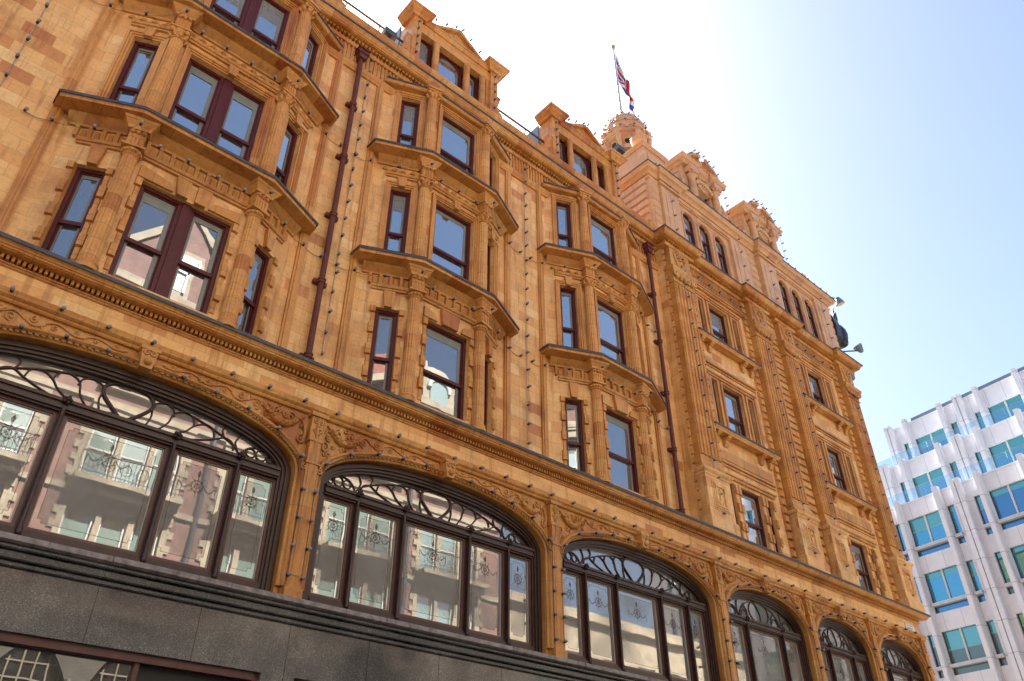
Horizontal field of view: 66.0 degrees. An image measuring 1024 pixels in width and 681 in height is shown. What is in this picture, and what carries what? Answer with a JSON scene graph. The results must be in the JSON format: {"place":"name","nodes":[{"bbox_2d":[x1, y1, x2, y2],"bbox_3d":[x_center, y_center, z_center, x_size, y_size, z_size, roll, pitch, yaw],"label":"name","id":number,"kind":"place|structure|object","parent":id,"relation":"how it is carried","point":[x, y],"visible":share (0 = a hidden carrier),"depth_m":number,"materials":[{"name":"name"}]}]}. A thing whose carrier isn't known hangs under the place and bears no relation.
{"place":"outdoors","nodes":[
{"label":"outdoors","id":0,"kind":"place"},
{"bbox_2d":[0,0,935,680],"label":"department store","id":1,"kind":"structure","parent":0,"point":[148,522],"depth_m":17.57,"materials":[{"name":"ceramic"}]},
{"bbox_2d":[0,0,50,85],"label":"light string","id":2,"kind":"object","parent":1,"relation":"attached to","point":[17,55],"visible":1,"depth_m":15.03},
{"bbox_2d":[41,167,104,258],"bbox_3d":[-7.821,-2.204,14.088,0.530,2.260,0.160,9,-36,-13],"label":"sash window","id":3,"kind":"structure","parent":1,"relation":"in","point":[69,220],"depth_m":14.10,"materials":[{"name":"glass"}]},
{"bbox_2d":[0,631,257,680],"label":"shop window","id":4,"kind":"structure","parent":1,"relation":"in","point":[22,657],"depth_m":11.12,"materials":[{"name":"glass"}]},
{"bbox_2d":[109,41,158,103],"bbox_3d":[-7.821,-5.281,16.240,0.530,2.530,0.160,9,-36,-13],"label":"sash window","id":5,"kind":"structure","parent":1,"relation":"in","point":[127,88],"depth_m":16.40,"materials":[{"name":"glass"}]},
{"bbox_2d":[0,339,289,590],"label":"display window","id":6,"kind":"structure","parent":1,"relation":"in","point":[96,456],"depth_m":12.89,"materials":[{"name":"glass"}]},
{"bbox_2d":[0,323,306,576],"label":"light string","id":7,"kind":"object","parent":1,"relation":"attached to","point":[108,349],"visible":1,"depth_m":13.70,"materials":[{"name":"plastic"}]},
{"bbox_2d":[108,184,230,313],"bbox_3d":[-6.417,-1.685,14.855,1.800,2.290,0.190,27,-43,-33],"label":"sash window","id":8,"kind":"structure","parent":1,"relation":"in","point":[169,248],"depth_m":14.86,"materials":[{"name":"glass"}]},
{"bbox_2d":[23,107,323,257],"bbox_3d":[-6.287,-3.323,15.849,6.223,0.258,1.045,27,-43,-33],"label":"light string","id":9,"kind":"object","parent":1,"relation":"attached to","point":[25,109],"visible":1,"depth_m":15.47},
{"bbox_2d":[16,0,343,340],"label":"bay window","id":10,"kind":"structure","parent":1,"relation":"in","point":[128,159],"depth_m":16.08,"materials":[{"name":"stone"}]},
{"bbox_2d":[168,58,264,160],"bbox_3d":[-6.417,-4.762,17.007,1.800,2.560,0.190,27,-43,-33],"label":"sash window","id":11,"kind":"structure","parent":1,"relation":"in","point":[206,103],"depth_m":17.18,"materials":[{"name":"glass"}]},
{"bbox_2d":[92,0,342,146],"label":"light string","id":12,"kind":"object","parent":1,"relation":"attached to","point":[187,10],"visible":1,"depth_m":17.60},
{"bbox_2d":[209,0,289,51],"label":"sash window","id":13,"kind":"structure","parent":1,"relation":"in","point":[266,20],"depth_m":19.32,"materials":[{"name":"glass"}]},
{"bbox_2d":[237,247,268,334],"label":"sash window","id":14,"kind":"structure","parent":1,"relation":"in","point":[246,320],"depth_m":16.03,"materials":[{"name":"paint"}]},
{"bbox_2d":[275,124,297,185],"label":"sash window","id":15,"kind":"structure","parent":1,"relation":"in","point":[290,138],"depth_m":18.37,"materials":[{"name":"paint"}]},
{"bbox_2d":[302,33,318,76],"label":"sash window","id":16,"kind":"structure","parent":1,"relation":"in","point":[308,63],"depth_m":20.56,"materials":[{"name":"glass"}]},
{"bbox_2d":[320,58,373,355],"bbox_3d":[-3.960,-3.826,19.425,0.120,10.119,0.158,11,-37,-16],"label":"light string","id":17,"kind":"object","parent":1,"relation":"attached to","point":[344,218],"visible":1,"depth_m":18.91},
{"bbox_2d":[343,0,403,43],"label":"roof railing","id":18,"kind":"object","parent":1,"relation":"on","point":[366,16],"visible":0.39,"depth_m":23.78,"materials":[{"name":"metal"}]},
{"bbox_2d":[367,309,397,391],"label":"sash window","id":19,"kind":"structure","parent":1,"relation":"in","point":[380,367],"depth_m":17.68,"materials":[{"name":"glass"}]},
{"bbox_2d":[381,26,396,40],"bbox_3d":[-3.662,-8.974,23.391,0.400,0.620,0.280,27,-43,-33],"label":"floodlight","id":20,"kind":"object","parent":1,"relation":"attached to","point":[388,32],"visible":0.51,"depth_m":23.38,"materials":[{"name":"metal"}]},
{"bbox_2d":[383,190,409,252],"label":"sash window","id":21,"kind":"structure","parent":1,"relation":"in","point":[398,209],"depth_m":19.92,"materials":[{"name":"glass"}]},
{"bbox_2d":[397,100,419,145],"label":"sash window","id":22,"kind":"structure","parent":1,"relation":"in","point":[409,112],"depth_m":22.08,"materials":[{"name":"glass"}]},
{"bbox_2d":[302,464,541,652],"bbox_3d":[-1.569,4.376,16.152,5.774,3.136,0.323,27,-43,-33],"label":"display window","id":23,"kind":"structure","parent":1,"relation":"in","point":[387,542],"depth_m":16.05,"materials":[{"name":"glass"}]},
{"bbox_2d":[419,38,430,66],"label":"sash window","id":24,"kind":"structure","parent":1,"relation":"in","point":[425,48],"depth_m":25.00,"materials":[{"name":"glass"}]},
{"bbox_2d":[335,262,522,356],"bbox_3d":[-1.572,-0.937,19.271,5.715,0.273,1.044,27,-43,-33],"label":"light string","id":25,"kind":"object","parent":1,"relation":"attached to","point":[433,288],"visible":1,"depth_m":18.92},
{"bbox_2d":[300,451,558,640],"bbox_3d":[-1.319,4.042,16.045,6.186,3.011,0.154,27,-43,-33],"label":"light string","id":26,"kind":"object","parent":1,"relation":"attached to","point":[316,491],"visible":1,"depth_m":16.20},
{"bbox_2d":[349,76,519,435],"bbox_3d":[-1.848,-2.510,20.751,5.012,10.860,1.857,27,-43,-33],"label":"bay window","id":27,"kind":"structure","parent":1,"relation":"in","point":[416,304],"depth_m":19.79,"materials":[{"name":"stone"}]},
{"bbox_2d":[354,151,522,252],"bbox_3d":[-1.570,-3.942,21.376,5.757,0.253,1.044,27,-43,-33],"label":"light string","id":28,"kind":"object","parent":1,"relation":"attached to","point":[441,180],"visible":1,"depth_m":21.15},
{"bbox_2d":[420,323,465,419],"bbox_3d":[-1.648,0.744,18.328,1.260,2.290,0.160,27,-43,-33],"label":"sash window","id":29,"kind":"structure","parent":1,"relation":"in","point":[445,352],"depth_m":18.39,"materials":[{"name":"glass"}]},
{"bbox_2d":[438,52,461,87],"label":"sash window","id":30,"kind":"structure","parent":1,"relation":"in","point":[447,68],"depth_m":25.53,"materials":[{"name":"glass"}]},
{"bbox_2d":[432,204,470,279],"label":"sash window","id":31,"kind":"structure","parent":1,"relation":"in","point":[451,244],"depth_m":20.71,"materials":[{"name":"glass"}]},
{"bbox_2d":[415,18,497,108],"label":"light string","id":32,"kind":"object","parent":1,"relation":"attached to","point":[417,42],"visible":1,"depth_m":25.81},
{"bbox_2d":[440,115,473,174],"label":"sash window","id":33,"kind":"structure","parent":1,"relation":"in","point":[457,144],"depth_m":22.88,"materials":[{"name":"glass"}]},
{"bbox_2d":[10,286,917,633],"bbox_3d":[2.896,4.652,20.177,31.712,0.117,0.145,27,-43,-33],"label":"light string","id":34,"kind":"object","parent":1,"relation":"attached to","point":[12,288],"visible":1,"depth_m":17.55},
{"bbox_2d":[469,74,476,98],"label":"sash window","id":35,"kind":"structure","parent":1,"relation":"in","point":[473,81],"depth_m":26.02,"materials":[{"name":"paint"}]},
{"bbox_2d":[484,360,487,431],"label":"sash window","id":36,"kind":"structure","parent":1,"relation":"in","point":[486,363],"depth_m":19.42,"materials":[{"name":"paint"}]},
{"bbox_2d":[487,245,489,291],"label":"sash window","id":37,"kind":"structure","parent":1,"relation":"in","point":[488,247],"depth_m":21.73,"materials":[{"name":"paint"}]},
{"bbox_2d":[489,157,491,186],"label":"sash window","id":38,"kind":"structure","parent":1,"relation":"in","point":[490,177],"depth_m":23.88,"materials":[{"name":"paint"}]},
{"bbox_2d":[498,108,544,142],"bbox_3d":[0.192,-6.963,26.935,2.350,1.086,0.314,27,-43,-33],"label":"roof railing","id":39,"kind":"object","parent":1,"relation":"on","point":[521,126],"visible":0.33,"depth_m":27.16,"materials":[{"name":"metal"}]},
{"bbox_2d":[524,167,531,444],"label":"light string","id":40,"kind":"object","parent":1,"relation":"attached to","point":[527,319],"visible":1,"depth_m":22.03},
{"bbox_2d":[559,138,565,162],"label":"sash window","id":41,"kind":"structure","parent":1,"relation":"in","point":[562,144],"depth_m":28.28,"materials":[{"name":"paint"}]},
{"bbox_2d":[556,202,571,247],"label":"sash window","id":42,"kind":"structure","parent":1,"relation":"in","point":[563,210],"depth_m":25.36,"materials":[{"name":"glass"}]},
{"bbox_2d":[560,288,577,347],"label":"sash window","id":43,"kind":"structure","parent":1,"relation":"in","point":[567,296],"depth_m":23.22,"materials":[{"name":"glass"}]},
{"bbox_2d":[565,399,584,471],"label":"sash window","id":44,"kind":"structure","parent":1,"relation":"in","point":[574,427],"depth_m":21.00,"materials":[{"name":"glass"}]},
{"bbox_2d":[566,147,589,178],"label":"sash window","id":45,"kind":"structure","parent":1,"relation":"in","point":[581,163],"depth_m":28.83,"materials":[{"name":"glass"}]},
{"bbox_2d":[555,118,620,196],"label":"light string","id":46,"kind":"object","parent":1,"relation":"attached to","point":[558,143],"visible":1,"depth_m":29.05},
{"bbox_2d":[529,256,656,332],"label":"light string","id":47,"kind":"object","parent":1,"relation":"attached to","point":[626,293],"visible":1,"depth_m":24.41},
{"bbox_2d":[590,164,602,188],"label":"sash window","id":48,"kind":"structure","parent":1,"relation":"in","point":[598,168],"depth_m":29.27,"materials":[{"name":"paint"}]},
{"bbox_2d":[531,359,669,429],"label":"light string","id":49,"kind":"object","parent":1,"relation":"attached to","point":[622,387],"visible":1,"depth_m":22.37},
{"bbox_2d":[537,181,666,502],"bbox_3d":[2.711,-0.196,24.059,5.052,10.860,1.863,27,-43,-33],"label":"bay window","id":50,"kind":"structure","parent":1,"relation":"in","point":[596,395],"depth_m":23.05,"materials":[{"name":"ceramic"}]},
{"bbox_2d":[590,214,616,266],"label":"sash window","id":51,"kind":"structure","parent":1,"relation":"in","point":[602,234],"depth_m":26.22,"materials":[{"name":"glass"}]},
{"bbox_2d":[597,299,626,365],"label":"sash window","id":52,"kind":"structure","parent":1,"relation":"in","point":[610,319],"depth_m":24.06,"materials":[{"name":"glass"}]},
{"bbox_2d":[611,45,621,111],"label":"flagpole","id":53,"kind":"object","parent":1,"relation":"on","point":[617,83],"visible":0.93,"depth_m":43.48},
{"bbox_2d":[615,55,637,117],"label":"flag","id":54,"kind":"object","parent":53,"relation":"hanging from","point":[624,83],"visible":0.94,"depth_m":43.36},
{"bbox_2d":[614,143,624,154],"bbox_3d":[4.408,-7.703,32.274,0.400,0.620,0.280,27,-43,-33],"label":"floodlight","id":55,"kind":"object","parent":1,"relation":"attached to","point":[620,149],"visible":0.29,"depth_m":32.25,"materials":[{"name":"metal"}]},
{"bbox_2d":[606,410,638,492],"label":"sash window","id":56,"kind":"structure","parent":1,"relation":"in","point":[623,471],"depth_m":21.73,"materials":[{"name":"glass"}]},
{"bbox_2d":[600,111,652,142],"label":"light string","id":57,"kind":"object","parent":1,"relation":"attached to","point":[624,124],"visible":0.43,"depth_m":39.73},
{"bbox_2d":[562,540,719,680],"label":"display window","id":58,"kind":"structure","parent":1,"relation":"in","point":[628,610],"depth_m":19.59,"materials":[{"name":"glass"}]},
{"bbox_2d":[561,532,734,680],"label":"light string","id":59,"kind":"object","parent":1,"relation":"attached to","point":[659,550],"visible":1,"depth_m":19.95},
{"bbox_2d":[683,214,695,245],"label":"sash window","id":60,"kind":"structure","parent":1,"relation":"in","point":[688,225],"depth_m":31.99,"materials":[{"name":"paint"}]},
{"bbox_2d":[681,258,726,514],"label":"light string","id":61,"kind":"object","parent":1,"relation":"attached to","point":[707,410],"visible":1,"depth_m":25.89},
{"bbox_2d":[699,226,712,262],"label":"sash window","id":62,"kind":"structure","parent":1,"relation":"in","point":[704,237],"depth_m":32.47,"materials":[{"name":"paint"}]},
{"bbox_2d":[687,149,731,221],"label":"light string","id":63,"kind":"object","parent":1,"relation":"attached to","point":[717,176],"visible":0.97,"depth_m":35.92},
{"bbox_2d":[712,382,719,422],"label":"sash window","id":64,"kind":"structure","parent":1,"relation":"in","point":[712,382],"depth_m":26.90,"materials":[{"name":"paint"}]},
{"bbox_2d":[709,308,728,344],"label":"sash window","id":65,"kind":"structure","parent":1,"relation":"in","point":[718,326],"depth_m":29.74,"materials":[{"name":"glass"}]},
{"bbox_2d":[715,238,728,274],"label":"sash window","id":66,"kind":"structure","parent":1,"relation":"in","point":[720,250],"depth_m":33.04,"materials":[{"name":"paint"}]},
{"bbox_2d":[723,388,745,436],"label":"sash window","id":67,"kind":"structure","parent":1,"relation":"in","point":[732,401],"depth_m":27.59,"materials":[{"name":"glass"}]},
{"bbox_2d":[741,490,766,547],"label":"sash window","id":68,"kind":"structure","parent":1,"relation":"in","point":[756,534],"depth_m":25.33,"materials":[{"name":"glass"}]},
{"bbox_2d":[748,198,787,259],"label":"light string","id":69,"kind":"object","parent":1,"relation":"attached to","point":[774,221],"visible":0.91,"depth_m":38.30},
{"bbox_2d":[728,591,812,680],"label":"display window","id":70,"kind":"structure","parent":1,"relation":"in","point":[770,646],"depth_m":22.93,"materials":[{"name":"glass"}]},
{"bbox_2d":[768,502,778,551],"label":"sash window","id":71,"kind":"structure","parent":1,"relation":"in","point":[769,511],"depth_m":25.78,"materials":[{"name":"paint"}]},
{"bbox_2d":[728,583,824,680],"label":"light string","id":72,"kind":"object","parent":1,"relation":"attached to","point":[785,597],"visible":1,"depth_m":23.11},
{"bbox_2d":[779,282,790,313],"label":"sash window","id":73,"kind":"structure","parent":1,"relation":"in","point":[783,292],"depth_m":35.45,"materials":[{"name":"paint"}]},
{"bbox_2d":[760,312,817,553],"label":"light string","id":74,"kind":"object","parent":1,"relation":"attached to","point":[785,427],"visible":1,"depth_m":28.68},
{"bbox_2d":[792,291,805,328],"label":"sash window","id":75,"kind":"structure","parent":1,"relation":"in","point":[797,305],"depth_m":36.01,"materials":[{"name":"paint"}]},
{"bbox_2d":[804,300,818,337],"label":"sash window","id":76,"kind":"structure","parent":1,"relation":"in","point":[808,308],"depth_m":36.55,"materials":[{"name":"paint"}]},
{"bbox_2d":[807,372,824,404],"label":"sash window","id":77,"kind":"structure","parent":1,"relation":"in","point":[814,382],"depth_m":33.43,"materials":[{"name":"glass"}]},
{"bbox_2d":[788,332,848,566],"bbox_3d":[11.504,3.721,29.878,0.110,9.904,0.160,27,-43,-33],"label":"light string","id":78,"kind":"object","parent":1,"relation":"attached to","point":[816,445],"visible":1,"depth_m":29.71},
{"bbox_2d":[827,448,846,490],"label":"sash window","id":79,"kind":"structure","parent":1,"relation":"in","point":[834,459],"depth_m":31.29,"materials":[{"name":"paint"}]},
{"bbox_2d":[834,297,844,306],"bbox_3d":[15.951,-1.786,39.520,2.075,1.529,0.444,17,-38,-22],"label":"floodlight","id":80,"kind":"object","parent":1,"relation":"attached to","point":[840,301],"visible":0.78,"depth_m":39.98,"materials":[{"name":"metal"}]},
{"bbox_2d":[831,308,848,348],"bbox_3d":[15.710,-0.628,38.623,1.400,2.502,1.050,27,-43,-33],"label":"wall emblem","id":81,"kind":"object","parent":1,"relation":"attached to","point":[841,333],"depth_m":37.82,"materials":[{"name":"black paint"}]},
{"bbox_2d":[819,619,873,680],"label":"display window","id":82,"kind":"structure","parent":1,"relation":"in","point":[846,657],"depth_m":25.48,"materials":[{"name":"glass"}]},
{"bbox_2d":[818,612,883,679],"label":"light string","id":83,"kind":"object","parent":1,"relation":"attached to","point":[823,649],"visible":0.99,"depth_m":25.50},
{"bbox_2d":[844,343,863,352],"bbox_3d":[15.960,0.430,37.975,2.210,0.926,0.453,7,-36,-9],"label":"floodlight","id":84,"kind":"object","parent":1,"relation":"attached to","point":[858,348],"visible":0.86,"depth_m":38.09,"materials":[{"name":"metal"}]},
{"bbox_2d":[851,541,873,591],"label":"sash window","id":85,"kind":"structure","parent":1,"relation":"in","point":[861,566],"depth_m":29.03,"materials":[{"name":"paint"}]},
{"bbox_2d":[848,373,914,595],"bbox_3d":[15.111,5.548,32.494,0.118,9.954,0.159,27,-43,-33],"label":"light string","id":86,"kind":"object","parent":1,"relation":"attached to","point":[878,480],"visible":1,"depth_m":32.33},
{"bbox_2d":[881,640,924,680],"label":"display window","id":87,"kind":"structure","parent":1,"relation":"in","point":[901,665],"depth_m":27.76,"materials":[{"name":"glass"}]},
{"bbox_2d":[881,635,931,677],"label":"light string","id":88,"kind":"object","parent":1,"relation":"attached to","point":[883,651],"visible":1,"depth_m":27.77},
{"bbox_2d":[904,622,914,631],"bbox_3d":[14.645,10.621,28.959,0.690,0.400,0.025,27,-43,-33],"label":"street sign","id":89,"kind":"object","parent":1,"relation":"attached to","point":[909,626],"visible":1,"depth_m":28.99,"materials":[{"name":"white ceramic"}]},
{"bbox_2d":[343,0,1023,471],"label":"sky","id":90,"kind":"structure","parent":0,"point":[883,140],"materials":[{"name":"blue"}]},
{"bbox_2d":[879,366,1023,680],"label":"office building","id":91,"kind":"structure","parent":0,"point":[952,478],"depth_m":49.70,"materials":[{"name":"concrete"}]},
{"bbox_2d":[896,525,909,560],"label":"window","id":92,"kind":"structure","parent":91,"relation":"in","point":[905,553],"depth_m":52.68,"materials":[{"name":"glass"}]},
{"bbox_2d":[901,482,909,502],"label":"window","id":93,"kind":"structure","parent":91,"relation":"in","point":[902,484],"depth_m":56.04,"materials":[{"name":"glass"}]},
{"bbox_2d":[905,443,912,459],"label":"window","id":94,"kind":"structure","parent":91,"relation":"in","point":[906,445],"depth_m":59.23,"materials":[{"name":"blue glass"}]},
{"bbox_2d":[908,511,949,556],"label":"window","id":95,"kind":"structure","parent":91,"relation":"in","point":[928,531],"depth_m":51.34,"materials":[{"name":"glass"}]},
{"bbox_2d":[912,467,947,497],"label":"window","id":96,"kind":"structure","parent":91,"relation":"in","point":[922,486],"depth_m":54.79,"materials":[{"name":"glass"}]},
{"bbox_2d":[916,428,947,454],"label":"window","id":97,"kind":"structure","parent":91,"relation":"in","point":[941,439],"depth_m":57.98,"materials":[{"name":"glass"}]},
{"bbox_2d":[928,635,944,677],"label":"window","id":98,"kind":"structure","parent":91,"relation":"in","point":[938,668],"depth_m":48.47,"materials":[{"name":"glass"}]},
{"bbox_2d":[925,565,968,613],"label":"window","id":99,"kind":"structure","parent":91,"relation":"in","point":[946,589],"depth_m":49.26,"materials":[{"name":"glass"}]},
{"bbox_2d":[950,462,961,480],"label":"window","id":100,"kind":"structure","parent":91,"relation":"in","point":[953,465],"depth_m":53.51,"materials":[{"name":"blue glass"}]},
{"bbox_2d":[951,422,960,433],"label":"window","id":101,"kind":"structure","parent":91,"relation":"in","point":[956,430],"depth_m":56.69,"materials":[{"name":"blue glass"}]},
{"bbox_2d":[948,505,965,543],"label":"window","id":102,"kind":"structure","parent":91,"relation":"in","point":[959,534],"depth_m":49.99,"materials":[{"name":"glass"}]},
{"bbox_2d":[942,625,989,674],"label":"window","id":103,"kind":"structure","parent":91,"relation":"in","point":[964,646],"depth_m":47.19,"materials":[{"name":"glass"}]},
{"bbox_2d":[966,560,985,601],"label":"window","id":104,"kind":"structure","parent":91,"relation":"in","point":[979,592],"depth_m":47.92,"materials":[{"name":"glass"}]},
{"bbox_2d":[975,412,985,428],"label":"window","id":105,"kind":"structure","parent":91,"relation":"in","point":[978,415],"depth_m":55.36,"materials":[{"name":"blue glass"}]},
{"bbox_2d":[975,452,986,472],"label":"window","id":106,"kind":"structure","parent":91,"relation":"in","point":[978,455],"depth_m":52.18,"materials":[{"name":"blue glass"}]},
{"bbox_2d":[975,496,992,534],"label":"window","id":107,"kind":"structure","parent":91,"relation":"in","point":[986,525],"depth_m":48.76,"materials":[{"name":"glass"}]},
{"bbox_2d":[986,620,1007,665],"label":"window","id":108,"kind":"structure","parent":91,"relation":"in","point":[1000,655],"depth_m":45.84,"materials":[{"name":"glass"}]},
{"bbox_2d":[995,552,1014,593],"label":"window","id":109,"kind":"structure","parent":91,"relation":"in","point":[1008,584],"depth_m":46.69,"materials":[{"name":"glass"}]},
{"bbox_2d":[988,394,1023,423],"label":"window","id":110,"kind":"structure","parent":91,"relation":"in","point":[997,415],"depth_m":54.10,"materials":[{"name":"glass"}]},
{"bbox_2d":[989,480,1023,529],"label":"window","id":111,"kind":"structure","parent":91,"relation":"in","point":[1008,501],"depth_m":47.64,"materials":[{"name":"glass"}]},
{"bbox_2d":[989,434,1023,467],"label":"window","id":112,"kind":"structure","parent":91,"relation":"in","point":[1005,448],"depth_m":50.96,"materials":[{"name":"glass"}]},
{"bbox_2d":[1010,545,1023,584],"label":"window","id":113,"kind":"structure","parent":91,"relation":"in","point":[1017,552],"depth_m":46.28,"materials":[{"name":"glass"}]},
{"bbox_2d":[1017,613,1023,632],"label":"window","id":114,"kind":"structure","parent":91,"relation":"in","point":[1020,616],"depth_m":45.17,"materials":[{"name":"glass"}]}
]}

